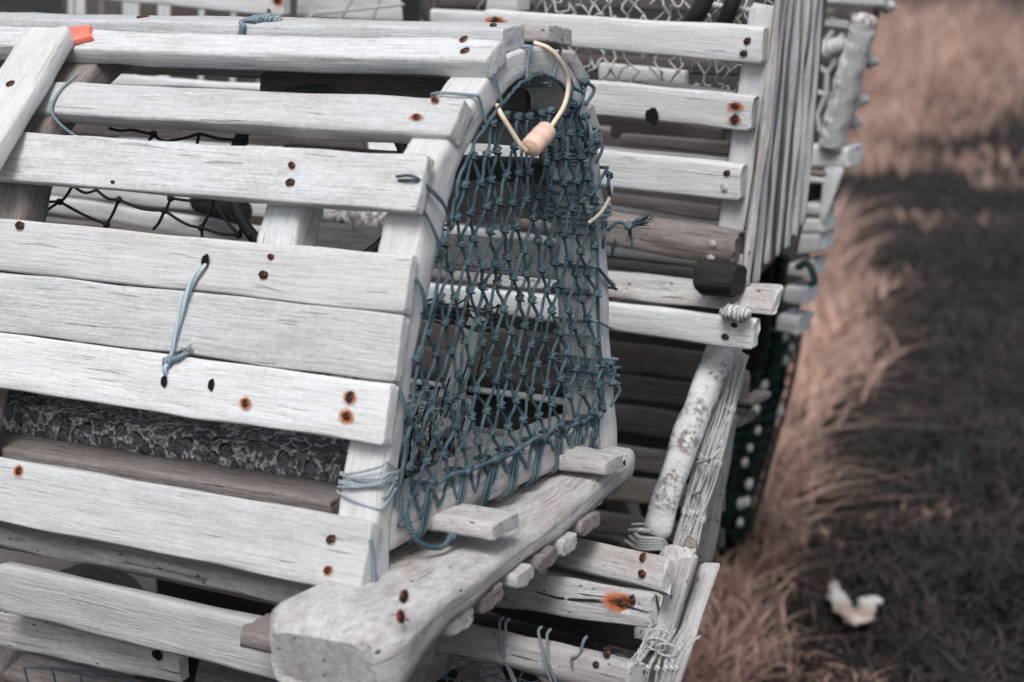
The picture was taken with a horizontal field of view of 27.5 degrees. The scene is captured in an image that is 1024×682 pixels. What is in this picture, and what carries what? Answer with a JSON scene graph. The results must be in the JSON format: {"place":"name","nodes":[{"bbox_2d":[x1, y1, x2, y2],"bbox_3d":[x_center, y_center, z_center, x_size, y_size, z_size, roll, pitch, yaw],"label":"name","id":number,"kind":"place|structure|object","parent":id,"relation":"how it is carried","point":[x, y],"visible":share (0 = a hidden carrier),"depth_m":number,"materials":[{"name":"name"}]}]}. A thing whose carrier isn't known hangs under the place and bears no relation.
{"place":"outdoors","nodes":[
{"label":"outdoors","id":0,"kind":"place"},
{"bbox_2d":[0,0,1023,681],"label":"ground","id":1,"kind":"structure","parent":0,"point":[38,6],"depth_m":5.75,"materials":[{"name":"brown plant"}]},
{"bbox_2d":[0,564,505,681],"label":"lobster trap","id":2,"kind":"object","parent":1,"relation":"on","point":[13,663],"visible":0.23,"depth_m":2.19,"materials":[{"name":"grey wood"}]},
{"bbox_2d":[0,536,719,681],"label":"lobster trap","id":3,"kind":"object","parent":2,"relation":"on","point":[544,628],"visible":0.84,"depth_m":1.91,"materials":[{"name":"white wood"}]},
{"bbox_2d":[0,12,655,681],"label":"lobster trap","id":4,"kind":"object","parent":3,"relation":"on","point":[356,496],"visible":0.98,"depth_m":1.86,"materials":[{"name":"white wood"}]},
{"bbox_2d":[69,25,93,44],"bbox_3d":[-0.425,-0.300,2.050,0.040,0.018,0.026,1,13,11],"label":"plastic tag","id":5,"kind":"object","parent":4,"relation":"on","point":[82,34],"visible":0.73,"depth_m":2.04,"materials":[{"name":"plastic"}]},
{"bbox_2d":[495,41,570,156],"bbox_3d":[0.020,-0.214,1.842,0.036,0.098,0.097,6,15,32],"label":"elastic loop","id":6,"kind":"object","parent":4,"relation":"hanging from","point":[538,139],"visible":1,"depth_m":1.83,"materials":[{"name":"beige plastic"}]},
{"bbox_2d":[0,499,653,681],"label":"lobster trap","id":7,"kind":"object","parent":1,"relation":"on","point":[148,584],"visible":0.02,"depth_m":2.81,"materials":[{"name":"grey wood"}]},
{"bbox_2d":[414,223,783,562],"bbox_3d":[0.056,0.113,2.630,0.442,0.536,0.933,-5,13,-16],"label":"lobster trap","id":8,"kind":"object","parent":7,"relation":"on","point":[683,379],"visible":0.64,"depth_m":2.36,"materials":[{"name":"white wood"}]},
{"bbox_2d":[45,0,386,241],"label":"lobster trap","id":9,"kind":"object","parent":8,"relation":"on","point":[138,220],"visible":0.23,"depth_m":2.58,"materials":[{"name":"white wood"}]},
{"bbox_2d":[282,0,436,20],"bbox_3d":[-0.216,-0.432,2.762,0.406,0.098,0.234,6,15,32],"label":"lobster trap","id":10,"kind":"object","parent":9,"relation":"on","point":[401,10],"visible":0.38,"depth_m":2.68,"materials":[{"name":"white wood"}]},
{"bbox_2d":[430,0,773,296],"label":"lobster trap","id":11,"kind":"object","parent":8,"relation":"on","point":[672,102],"visible":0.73,"depth_m":2.29,"materials":[{"name":"white wood"}]},
{"bbox_2d":[739,0,826,286],"bbox_3d":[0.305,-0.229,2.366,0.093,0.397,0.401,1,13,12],"label":"lobster trap","id":12,"kind":"object","parent":8,"relation":"on","point":[775,220],"visible":0.92,"depth_m":2.28,"materials":[{"name":"white wood"}]},
{"bbox_2d":[72,340,616,614],"bbox_3d":[-0.322,0.184,3.586,1.010,0.442,0.456,6,15,32],"label":"lobster trap","id":13,"kind":"object","parent":1,"relation":"on","point":[549,573],"visible":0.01,"depth_m":3.53,"materials":[{"name":"grey wood"}]},
{"bbox_2d":[110,126,681,306],"bbox_3d":[-0.179,-0.211,3.457,1.010,0.441,0.456,6,15,32],"label":"lobster trap","id":14,"kind":"object","parent":13,"relation":"on","point":[253,220],"visible":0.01,"depth_m":3.50,"materials":[{"name":"grey wood"}]},
{"bbox_2d":[668,254,801,569],"bbox_3d":[0.377,0.096,3.464,0.213,0.700,1.044,-3,13,-5],"label":"trap","id":15,"kind":"object","parent":1,"relation":"on","point":[770,359],"visible":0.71,"depth_m":3.39,"materials":[{"name":"black plastic-coated wire mesh"}]},
{"bbox_2d":[776,0,895,334],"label":"lobster trap","id":16,"kind":"object","parent":15,"relation":"on","point":[849,34],"visible":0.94,"depth_m":2.83,"materials":[{"name":"white wood"}]},
{"bbox_2d":[825,580,882,626],"bbox_3d":[0.550,0.417,3.346,0.088,0.022,0.198,-2,13,-2],"label":"bark scrap","id":17,"kind":"object","parent":1,"relation":"on","point":[864,606],"visible":1,"depth_m":3.31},
{"bbox_2d":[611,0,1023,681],"bbox_3d":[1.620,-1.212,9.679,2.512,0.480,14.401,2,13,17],"label":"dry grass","id":18,"kind":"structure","parent":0,"point":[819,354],"depth_m":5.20,"materials":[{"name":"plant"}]},
{"bbox_2d":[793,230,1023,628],"bbox_3d":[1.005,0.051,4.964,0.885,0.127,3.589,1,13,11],"label":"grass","id":19,"kind":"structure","parent":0,"point":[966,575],"depth_m":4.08,"materials":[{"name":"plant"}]}
]}

